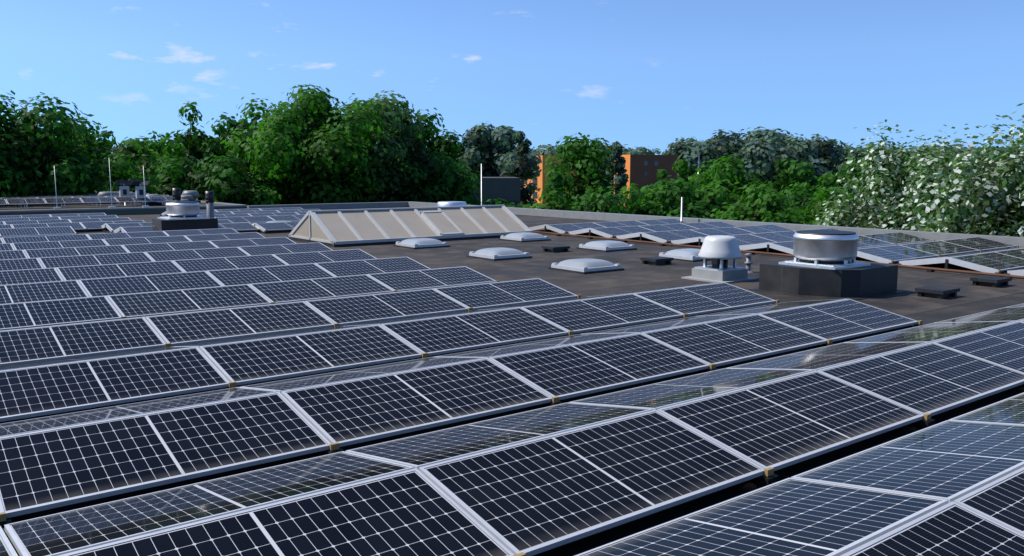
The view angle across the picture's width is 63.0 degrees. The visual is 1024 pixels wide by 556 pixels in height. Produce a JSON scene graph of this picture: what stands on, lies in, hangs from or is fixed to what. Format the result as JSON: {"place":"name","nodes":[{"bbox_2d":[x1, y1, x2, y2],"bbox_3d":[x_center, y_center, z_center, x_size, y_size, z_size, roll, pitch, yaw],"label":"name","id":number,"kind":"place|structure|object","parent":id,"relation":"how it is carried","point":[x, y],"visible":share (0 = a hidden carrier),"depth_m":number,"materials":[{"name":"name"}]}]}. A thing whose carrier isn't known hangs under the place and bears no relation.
{"place":"outdoors","nodes":[
{"label":"outdoors","id":0,"kind":"place"},
{"bbox_2d":[461,177,519,206],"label":"building","id":1,"kind":"structure","parent":0,"point":[507,189],"depth_m":91.42,"materials":[{"name":"clear concrete"}]},
{"bbox_2d":[0,0,1023,154],"label":"sky","id":2,"kind":"structure","parent":0,"point":[638,73],"materials":[{"name":"blue"}]},
{"bbox_2d":[516,155,576,208],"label":"orange block","id":3,"kind":"structure","parent":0,"point":[540,181],"depth_m":189.49,"materials":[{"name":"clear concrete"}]},
{"bbox_2d":[614,154,676,206],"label":"orange block","id":4,"kind":"structure","parent":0,"point":[641,172],"depth_m":198.79,"materials":[{"name":"brown brick"}]},
{"bbox_2d":[952,147,1023,164],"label":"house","id":5,"kind":"structure","parent":0,"point":[964,149],"depth_m":70.58,"materials":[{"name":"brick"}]},
{"label":"ground","id":6,"kind":"structure","parent":0,"visible":0},
{"bbox_2d":[0,114,23,197],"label":"tree","id":7,"kind":"object","parent":6,"relation":"on","point":[7,181],"visible":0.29,"depth_m":46.52,"materials":[{"name":"green plant"}]},
{"bbox_2d":[0,90,116,203],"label":"dark tree","id":8,"kind":"object","parent":6,"relation":"on","point":[34,150],"visible":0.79,"depth_m":50.02,"materials":[{"name":"green plant"}]},
{"bbox_2d":[53,113,115,165],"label":"tree","id":9,"kind":"object","parent":6,"relation":"on","point":[91,136],"visible":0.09,"depth_m":65.14,"materials":[{"name":"green plant"}]},
{"bbox_2d":[91,126,151,158],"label":"dark tree","id":10,"kind":"object","parent":6,"relation":"on","point":[103,142],"visible":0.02,"depth_m":74.04,"materials":[{"name":"green plant"}]},
{"bbox_2d":[91,153,171,195],"bbox_3d":[-29.573,-3.883,61.300,9.190,10.544,8.914,1,7,10],"label":"dark tree","id":11,"kind":"object","parent":6,"relation":"on","point":[124,166],"visible":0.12,"depth_m":60.87,"materials":[{"name":"green plant"}]},
{"bbox_2d":[98,138,171,178],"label":"tree","id":12,"kind":"object","parent":6,"relation":"on","point":[138,153],"visible":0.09,"depth_m":71.77,"materials":[{"name":"green plant"}]},
{"bbox_2d":[112,131,178,167],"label":"tree","id":13,"kind":"object","parent":6,"relation":"on","point":[156,144],"visible":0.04,"depth_m":77.47,"materials":[{"name":"green plant"}]},
{"bbox_2d":[128,156,184,193],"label":"tree","id":14,"kind":"object","parent":6,"relation":"on","point":[151,172],"visible":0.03,"depth_m":69.05,"materials":[{"name":"green plant"}]},
{"bbox_2d":[157,147,179,165],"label":"dark tree","id":15,"kind":"object","parent":6,"relation":"on","point":[161,159],"visible":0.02,"depth_m":75.73,"materials":[{"name":"green plant"}]},
{"bbox_2d":[148,154,226,202],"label":"dark tree","id":16,"kind":"object","parent":6,"relation":"on","point":[176,176],"visible":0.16,"depth_m":65.03,"materials":[{"name":"green plant"}]},
{"bbox_2d":[156,101,228,175],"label":"tree","id":17,"kind":"object","parent":6,"relation":"on","point":[183,145],"visible":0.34,"depth_m":71.43,"materials":[{"name":"green plant"}]},
{"bbox_2d":[192,112,255,164],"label":"dark tree","id":18,"kind":"object","parent":6,"relation":"on","point":[222,131],"visible":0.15,"depth_m":72.64,"materials":[{"name":"green plant"}]},
{"bbox_2d":[187,154,288,205],"bbox_3d":[-21.805,-4.373,65.157,8.244,10.558,8.729,5,9,31],"label":"dark tree","id":19,"kind":"object","parent":6,"relation":"on","point":[229,181],"visible":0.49,"depth_m":63.36,"materials":[{"name":"green plant"}]},
{"bbox_2d":[220,93,308,204],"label":"tree","id":20,"kind":"object","parent":6,"relation":"on","point":[254,117],"visible":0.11,"depth_m":68.43,"materials":[{"name":"green plant"}]},
{"bbox_2d":[233,84,392,204],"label":"tree","id":21,"kind":"object","parent":6,"relation":"on","point":[335,157],"visible":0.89,"depth_m":65.72,"materials":[{"name":"green plant"}]},
{"bbox_2d":[301,90,437,201],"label":"olive tree","id":22,"kind":"object","parent":6,"relation":"on","point":[394,116],"visible":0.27,"depth_m":70.63,"materials":[{"name":"green plant"}]},
{"bbox_2d":[361,151,436,202],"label":"dark tree","id":23,"kind":"object","parent":6,"relation":"on","point":[414,176],"visible":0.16,"depth_m":70.99,"materials":[{"name":"green plant"}]},
{"bbox_2d":[391,108,467,200],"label":"dark tree","id":24,"kind":"object","parent":6,"relation":"on","point":[449,149],"visible":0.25,"depth_m":77.46,"materials":[{"name":"green plant"}]},
{"bbox_2d":[401,144,485,204],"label":"dark tree","id":25,"kind":"object","parent":6,"relation":"on","point":[444,185],"visible":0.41,"depth_m":73.64,"materials":[{"name":"green plant"}]},
{"bbox_2d":[430,127,462,199],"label":"dark tree","id":26,"kind":"object","parent":6,"relation":"on","point":[459,161],"visible":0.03,"depth_m":84.16,"materials":[{"name":"green plant"}]},
{"bbox_2d":[481,164,481,203],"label":"pole","id":27,"kind":"object","parent":6,"relation":"on","point":[481,183],"visible":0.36,"depth_m":69.48,"materials":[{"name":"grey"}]},
{"bbox_2d":[459,121,541,180],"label":"tree","id":28,"kind":"object","parent":6,"relation":"on","point":[488,148],"visible":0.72,"depth_m":144.74,"materials":[{"name":"green plant"}]},
{"bbox_2d":[4,207,1023,555],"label":"roof surface","id":29,"kind":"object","parent":6,"relation":"on","point":[908,303],"depth_m":18.42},
{"bbox_2d":[0,206,246,215],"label":"raised roof upstand","id":30,"kind":"object","parent":29,"relation":"on","point":[134,212],"visible":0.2,"depth_m":41.96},
{"bbox_2d":[0,201,222,210],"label":"raised roof deck","id":31,"kind":"structure","parent":30,"relation":"on","point":[46,206],"depth_m":45.61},
{"bbox_2d":[0,200,246,212],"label":"raised roof coping","id":32,"kind":"object","parent":30,"relation":"on","point":[231,205],"visible":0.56,"depth_m":41.86,"materials":[{"name":"grey metal"}]},
{"bbox_2d":[0,215,290,236],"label":"pv mounting blocks","id":33,"kind":"object","parent":29,"relation":"on","point":[106,230],"visible":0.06,"depth_m":30.24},
{"bbox_2d":[0,207,319,236],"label":"solar panels","id":34,"kind":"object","parent":33,"relation":"on","point":[69,224],"depth_m":32.19,"materials":[{"name":"blue glass"}]},
{"bbox_2d":[101,211,265,232],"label":"pv end trims","id":35,"kind":"object","parent":34,"relation":"attached to","point":[164,213],"visible":0.29,"depth_m":30.05,"materials":[{"name":"silver metal"}]},
{"bbox_2d":[172,188,180,201],"bbox_3d":[-12.744,-2.634,31.806,0.572,1.570,0.572,-5,9,-37],"label":"roof flue","id":36,"kind":"object","parent":29,"relation":"on","point":[176,194],"visible":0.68,"depth_m":31.62,"materials":[{"name":"silver metal"}]},
{"bbox_2d":[152,201,217,230],"bbox_3d":[-11.493,-2.102,29.354,2.140,1.140,1.440,-5,9,-37],"label":"roof fan","id":37,"kind":"object","parent":29,"relation":"on","point":[183,215],"visible":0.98,"depth_m":28.86,"materials":[{"name":"metal"}]},
{"bbox_2d":[205,191,213,217],"bbox_3d":[-11.264,-2.503,31.177,0.572,1.470,0.572,-5,9,-37],"label":"roof flue","id":38,"kind":"object","parent":29,"relation":"on","point":[209,197],"visible":0.77,"depth_m":31.04,"materials":[{"name":"silver metal"}]},
{"bbox_2d":[266,220,291,222],"bbox_3d":[-9.324,-2.191,33.567,1.220,0.240,1.220,-5,9,-37],"label":"dome skylight","id":39,"kind":"object","parent":29,"relation":"on","point":[278,221],"visible":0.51,"depth_m":33.38,"materials":[{"name":"plastic"}]},
{"bbox_2d":[288,205,532,246],"bbox_3d":[-3.283,-1.861,27.970,7.410,1.014,3.500,-5,9,-37],"label":"ridge skylight","id":40,"kind":"object","parent":29,"relation":"on","point":[350,227],"visible":0.95,"depth_m":26.76},
{"bbox_2d":[393,238,449,248],"bbox_3d":[-2.672,-1.049,24.692,1.220,0.240,1.220,-5,9,-37],"label":"dome skylight","id":41,"kind":"object","parent":29,"relation":"on","point":[418,243],"visible":1,"depth_m":24.34,"materials":[{"name":"plastic"}]},
{"bbox_2d":[437,201,465,206],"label":"dome","id":42,"kind":"structure","parent":29,"relation":"on","point":[450,203],"depth_m":35.40,"materials":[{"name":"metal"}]},
{"bbox_2d":[466,247,531,260],"bbox_3d":[-0.332,-0.651,21.597,1.220,0.240,1.220,-5,9,-37],"label":"dome skylight","id":43,"kind":"object","parent":29,"relation":"on","point":[497,254],"visible":1,"depth_m":21.26,"materials":[{"name":"plastic"}]},
{"bbox_2d":[0,240,1023,555],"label":"solar panel mounts","id":44,"kind":"object","parent":29,"relation":"on","point":[650,520],"visible":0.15,"depth_m":6.49,"materials":[{"name":"metal"}]},
{"bbox_2d":[0,228,1023,555],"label":"solar panels","id":45,"kind":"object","parent":44,"relation":"on","point":[534,482],"depth_m":7.05,"materials":[{"name":"black glass"}]},
{"bbox_2d":[498,232,550,241],"bbox_3d":[0.407,-1.344,26.983,1.220,0.240,1.220,-5,9,-37],"label":"dome skylight","id":46,"kind":"object","parent":29,"relation":"on","point":[523,237],"visible":1,"depth_m":26.65,"materials":[{"name":"plastic"}]},
{"bbox_2d":[542,245,569,252],"bbox_3d":[1.218,-0.810,23.190,0.620,0.150,0.500,-5,9,-37],"label":"roof vent lid","id":47,"kind":"object","parent":29,"relation":"on","point":[556,248],"visible":1,"depth_m":23.07,"materials":[{"name":"black plastic"}]},
{"bbox_2d":[548,258,623,273],"bbox_3d":[1.679,-0.309,18.940,1.220,0.240,1.220,-5,9,-37],"label":"dome skylight","id":48,"kind":"object","parent":29,"relation":"on","point":[585,265],"visible":1,"depth_m":18.61,"materials":[{"name":"plastic"}]},
{"bbox_2d":[577,240,636,251],"bbox_3d":[2.708,-0.942,23.859,1.220,0.240,1.220,-5,9,-37],"label":"dome skylight","id":49,"kind":"object","parent":29,"relation":"on","point":[606,246],"visible":1,"depth_m":23.51,"materials":[{"name":"plastic"}]},
{"bbox_2d":[246,201,1023,247],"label":"roof parapet","id":50,"kind":"structure","parent":29,"relation":"on","point":[938,236],"depth_m":36.33,"materials":[{"name":"grey metal"}]},
{"bbox_2d":[640,256,673,264],"bbox_3d":[3.489,-0.414,20.106,0.620,0.150,0.500,-5,9,-37],"label":"roof vent lid","id":51,"kind":"object","parent":29,"relation":"on","point":[657,260],"visible":1,"depth_m":19.99,"materials":[{"name":"black plastic"}]},
{"bbox_2d":[681,197,682,220],"bbox_3d":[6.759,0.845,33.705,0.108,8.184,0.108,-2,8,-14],"label":"pole","id":52,"kind":"object","parent":29,"relation":"on","point":[681,207],"visible":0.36,"depth_m":33.21,"materials":[{"name":"grey metal"}]},
{"bbox_2d":[659,248,711,261],"bbox_3d":[4.558,-0.617,21.331,1.220,0.240,1.220,-5,9,-37],"label":"dome skylight","id":53,"kind":"object","parent":29,"relation":"on","point":[688,254],"visible":0.77,"depth_m":20.93,"materials":[{"name":"plastic"}]},
{"bbox_2d":[681,235,757,282],"bbox_3d":[4.299,-0.424,17.252,1.100,0.900,1.100,-5,9,-37],"label":"roof ventilator","id":54,"kind":"object","parent":29,"relation":"on","point":[720,251],"visible":0.99,"depth_m":16.96,"materials":[{"name":"paint"}]},
{"bbox_2d":[744,253,753,272],"bbox_3d":[5.209,-0.334,18.393,0.242,0.430,0.242,-5,9,-37],"label":"vent pipe","id":55,"kind":"object","parent":29,"relation":"on","point":[748,262],"visible":0.82,"depth_m":18.34,"materials":[{"name":"grey plastic"}]},
{"bbox_2d":[532,231,1023,278],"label":"supports","id":56,"kind":"object","parent":29,"relation":"on","point":[930,269],"visible":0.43,"depth_m":21.71,"materials":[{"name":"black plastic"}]},
{"bbox_2d":[533,226,1023,278],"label":"mounting rail","id":57,"kind":"object","parent":29,"relation":"on","point":[640,237],"visible":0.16,"depth_m":23.50,"materials":[{"name":"grey metal"}]},
{"bbox_2d":[549,218,1023,271],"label":"solar panels","id":58,"kind":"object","parent":57,"relation":"on","point":[913,247],"depth_m":24.61,"materials":[{"name":"glass"}]},
{"bbox_2d":[529,224,1023,275],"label":"pv end trims","id":59,"kind":"object","parent":58,"relation":"attached to","point":[969,265],"visible":0.74,"depth_m":21.83,"materials":[{"name":"silver metal"}]},
{"bbox_2d":[749,230,905,300],"bbox_3d":[5.883,-0.307,15.516,2.090,1.110,1.920,-5,9,-37],"label":"roof ventilator","id":60,"kind":"object","parent":29,"relation":"on","point":[823,267],"visible":1,"depth_m":14.98,"materials":[{"name":"metal"}]},
{"bbox_2d":[915,285,959,298],"bbox_3d":[7.599,0.254,14.920,0.620,0.150,0.500,-5,9,-37],"label":"roof vent lid","id":61,"kind":"object","parent":29,"relation":"on","point":[938,292],"visible":1,"depth_m":14.83,"materials":[{"name":"black plastic"}]},
{"bbox_2d":[970,275,1010,287],"bbox_3d":[9.379,0.067,16.368,0.620,0.150,0.500,-5,9,-37],"label":"roof vent lid","id":62,"kind":"object","parent":29,"relation":"on","point":[990,281],"visible":1,"depth_m":16.25,"materials":[{"name":"black plastic"}]},
{"bbox_2d":[485,198,545,207],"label":"bush","id":63,"kind":"object","parent":6,"relation":"on","point":[513,205],"visible":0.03,"depth_m":67.27,"materials":[{"name":"green plant"}]},
{"bbox_2d":[500,131,539,206],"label":"tree","id":64,"kind":"object","parent":6,"relation":"on","point":[521,168],"visible":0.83,"depth_m":123.45,"materials":[{"name":"green plant"}]},
{"bbox_2d":[514,144,554,154],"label":"tree","id":65,"kind":"object","parent":6,"relation":"on","point":[538,149],"visible":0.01,"depth_m":251.94,"materials":[{"name":"green plant"}]},
{"bbox_2d":[533,145,567,154],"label":"tree","id":66,"kind":"object","parent":6,"relation":"on","point":[548,152],"visible":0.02,"depth_m":243.68,"materials":[{"name":"green plant"}]},
{"bbox_2d":[531,188,580,210],"bbox_3d":[2.766,-1.038,48.121,4.849,8.253,5.056,1,7,6],"label":"bush","id":67,"kind":"object","parent":6,"relation":"on","point":[554,203],"visible":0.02,"depth_m":47.73,"materials":[{"name":"green plant"}]},
{"bbox_2d":[544,172,572,207],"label":"dark tree","id":68,"kind":"object","parent":6,"relation":"on","point":[551,184],"visible":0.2,"depth_m":57.14,"materials":[{"name":"green plant"}]},
{"bbox_2d":[537,132,614,208],"bbox_3d":[4.748,-4.708,61.803,5.534,12.056,6.801,2,8,14],"label":"tree","id":69,"kind":"object","parent":6,"relation":"on","point":[580,155],"visible":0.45,"depth_m":60.27,"materials":[{"name":"green plant"}]},
{"bbox_2d":[565,186,635,213],"bbox_3d":[4.821,-1.127,48.404,5.310,8.386,5.356,-3,8,-24],"label":"bush","id":70,"kind":"object","parent":6,"relation":"on","point":[593,202],"visible":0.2,"depth_m":47.12,"materials":[{"name":"green plant"}]},
{"bbox_2d":[606,141,628,200],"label":"tree","id":71,"kind":"object","parent":6,"relation":"on","point":[621,178],"visible":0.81,"depth_m":166.71,"materials":[{"name":"green plant"}]},
{"bbox_2d":[589,142,646,194],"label":"tree","id":72,"kind":"object","parent":6,"relation":"on","point":[624,149],"visible":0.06,"depth_m":220.89,"materials":[{"name":"green plant"}]},
{"bbox_2d":[623,146,664,154],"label":"tree","id":73,"kind":"object","parent":6,"relation":"on","point":[648,151],"visible":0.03,"depth_m":228.04,"materials":[{"name":"green plant"}]},
{"bbox_2d":[619,183,679,215],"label":"tree","id":74,"kind":"object","parent":6,"relation":"on","point":[642,204],"visible":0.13,"depth_m":47.87,"materials":[{"name":"green plant"}]},
{"bbox_2d":[653,169,667,187],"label":"tree","id":75,"kind":"object","parent":6,"relation":"on","point":[661,174],"visible":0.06,"depth_m":60.34,"materials":[{"name":"green plant"}]},
{"bbox_2d":[641,175,717,218],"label":"dark tree","id":76,"kind":"object","parent":6,"relation":"on","point":[679,191],"visible":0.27,"depth_m":48.14,"materials":[{"name":"green plant"}]},
{"bbox_2d":[672,157,690,187],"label":"tree","id":77,"kind":"object","parent":6,"relation":"on","point":[681,167],"visible":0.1,"depth_m":63.57,"materials":[{"name":"green plant"}]},
{"bbox_2d":[662,137,736,184],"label":"tree","id":78,"kind":"object","parent":6,"relation":"on","point":[705,151],"visible":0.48,"depth_m":213.66,"materials":[{"name":"green plant"}]},
{"bbox_2d":[684,179,758,218],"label":"tree","id":79,"kind":"object","parent":6,"relation":"on","point":[718,197],"visible":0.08,"depth_m":49.03,"materials":[{"name":"green plant"}]},
{"bbox_2d":[688,152,768,201],"bbox_3d":[14.460,-3.439,57.938,7.215,10.532,8.466,4,8,26],"label":"tree","id":80,"kind":"object","parent":6,"relation":"on","point":[732,173],"visible":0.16,"depth_m":56.62,"materials":[{"name":"green plant"}]},
{"bbox_2d":[706,126,807,183],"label":"tree","id":81,"kind":"object","parent":6,"relation":"on","point":[759,151],"visible":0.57,"depth_m":206.18,"materials":[{"name":"green plant"}]},
{"bbox_2d":[710,184,811,223],"bbox_3d":[13.095,-0.847,45.652,6.634,8.528,7.179,-5,9,-37],"label":"bush","id":82,"kind":"object","parent":6,"relation":"on","point":[760,207],"visible":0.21,"depth_m":44.52,"materials":[{"name":"green plant"}]},
{"bbox_2d":[759,157,797,198],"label":"tree","id":83,"kind":"object","parent":6,"relation":"on","point":[776,185],"visible":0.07,"depth_m":54.34,"materials":[{"name":"green plant"}]},
{"bbox_2d":[776,158,822,195],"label":"dark tree","id":84,"kind":"object","parent":6,"relation":"on","point":[803,172],"visible":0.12,"depth_m":53.13,"materials":[{"name":"green plant"}]},
{"bbox_2d":[771,181,837,220],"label":"dark tree","id":85,"kind":"object","parent":6,"relation":"on","point":[801,199],"visible":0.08,"depth_m":49.09,"materials":[{"name":"green plant"}]},
{"bbox_2d":[772,133,847,190],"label":"tree","id":86,"kind":"object","parent":6,"relation":"on","point":[818,150],"visible":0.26,"depth_m":210.40,"materials":[{"name":"green plant"}]},
{"bbox_2d":[789,187,871,227],"bbox_3d":[17.665,-0.673,44.703,5.748,8.419,6.206,-5,9,-37],"label":"tree","id":87,"kind":"object","parent":6,"relation":"on","point":[817,205],"visible":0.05,"depth_m":44.05,"materials":[{"name":"green plant"}]},
{"bbox_2d":[803,157,896,203],"bbox_3d":[20.314,-2.410,51.679,8.149,10.073,6.603,-1,7,-9],"label":"tree","id":88,"kind":"object","parent":6,"relation":"on","point":[829,181],"visible":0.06,"depth_m":49.95,"materials":[{"name":"green plant"}]},
{"bbox_2d":[832,143,867,179],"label":"tree","id":89,"kind":"object","parent":6,"relation":"on","point":[856,155],"visible":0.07,"depth_m":229.48,"materials":[{"name":"green plant"}]},
{"bbox_2d":[856,146,899,153],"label":"tree","id":90,"kind":"object","parent":6,"relation":"on","point":[883,149],"depth_m":236.97,"materials":[{"name":"green plant"}]},
{"bbox_2d":[809,119,983,232],"bbox_3d":[17.145,-1.045,36.131,8.630,11.456,7.465,-2,8,-14],"label":"white tree","id":91,"kind":"object","parent":6,"relation":"on","point":[881,176],"visible":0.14,"depth_m":35.47,"materials":[{"name":"plant"}]},
{"bbox_2d":[886,146,951,174],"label":"tree","id":92,"kind":"object","parent":6,"relation":"on","point":[910,153],"visible":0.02,"depth_m":206.55,"materials":[{"name":"green plant"}]},
{"bbox_2d":[861,127,1019,234],"bbox_3d":[17.399,-0.442,33.116,6.614,10.908,6.303,-5,9,-37],"label":"white tree","id":93,"kind":"object","parent":6,"relation":"on","point":[890,220],"visible":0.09,"depth_m":32.57,"materials":[{"name":"plant"}]},
{"bbox_2d":[909,144,972,152],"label":"tree","id":94,"kind":"object","parent":6,"relation":"on","point":[930,148],"visible":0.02,"depth_m":219.39,"materials":[{"name":"green plant"}]},
{"bbox_2d":[905,115,1023,236],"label":"white tree","id":95,"kind":"object","parent":6,"relation":"on","point":[974,190],"visible":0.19,"depth_m":26.84,"materials":[{"name":"plant"}]},
{"bbox_2d":[972,103,1023,236],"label":"white tree","id":96,"kind":"object","parent":6,"relation":"on","point":[1017,214],"visible":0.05,"depth_m":27.74,"materials":[{"name":"plant"}]},
{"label":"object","id":97,"kind":"object","parent":6,"relation":"on","visible":0},
{"bbox_2d":[15,201,167,208],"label":"pv rack legs","id":98,"kind":"object","parent":97,"relation":"on","point":[81,203],"visible":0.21,"depth_m":45.54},
{"bbox_2d":[0,191,181,204],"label":"solar panels","id":99,"kind":"object","parent":98,"relation":"on","point":[61,199],"visible":0.51,"depth_m":45.28,"materials":[{"name":"glass"}]},
{"bbox_2d":[53,163,148,208],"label":"poles","id":100,"kind":"object","parent":97,"relation":"on","point":[111,195],"visible":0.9,"depth_m":43.93,"materials":[{"name":"metal"}]},
{"bbox_2d":[98,192,114,203],"bbox_3d":[-24.007,-4.740,49.358,0.900,0.700,0.900,-5,9,-37],"label":"roof vent","id":101,"kind":"object","parent":97,"relation":"on","point":[105,194],"visible":0.47,"depth_m":49.01,"materials":[{"name":"silver metal"}]},
{"bbox_2d":[114,180,133,205],"bbox_3d":[-21.767,-4.774,46.928,0.920,1.413,0.781,-5,9,-37],"label":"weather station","id":102,"kind":"object","parent":97,"relation":"on","point":[123,191],"visible":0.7,"depth_m":46.85,"materials":[{"name":"grey metal"}]},
{"bbox_2d":[130,180,149,205],"bbox_3d":[-20.599,-4.702,46.364,0.920,1.413,0.781,-5,9,-37],"label":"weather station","id":103,"kind":"object","parent":97,"relation":"on","point":[140,192],"visible":0.86,"depth_m":46.30,"materials":[{"name":"grey metal"}]},
{"bbox_2d":[142,194,161,204],"bbox_3d":[-20.546,-4.463,47.600,1.000,0.600,1.000,-5,9,-37],"label":"roof vent","id":104,"kind":"object","parent":97,"relation":"on","point":[153,203],"visible":0.52,"depth_m":47.37,"materials":[{"name":"grey metal"}]},
{"bbox_2d":[181,195,193,200],"bbox_3d":[-18.826,-4.508,48.139,0.900,0.550,0.900,-5,9,-37],"label":"roof vent","id":105,"kind":"object","parent":97,"relation":"on","point":[189,197],"visible":0.49,"depth_m":47.82,"materials":[{"name":"silver metal"}]},
{"bbox_2d":[182,190,200,202],"bbox_3d":[-19.367,-4.890,50.328,1.000,0.750,1.000,-5,9,-37],"label":"roof vent","id":106,"kind":"object","parent":97,"relation":"on","point":[194,193],"visible":0.64,"depth_m":50.04,"materials":[{"name":"silver metal"}]}
]}

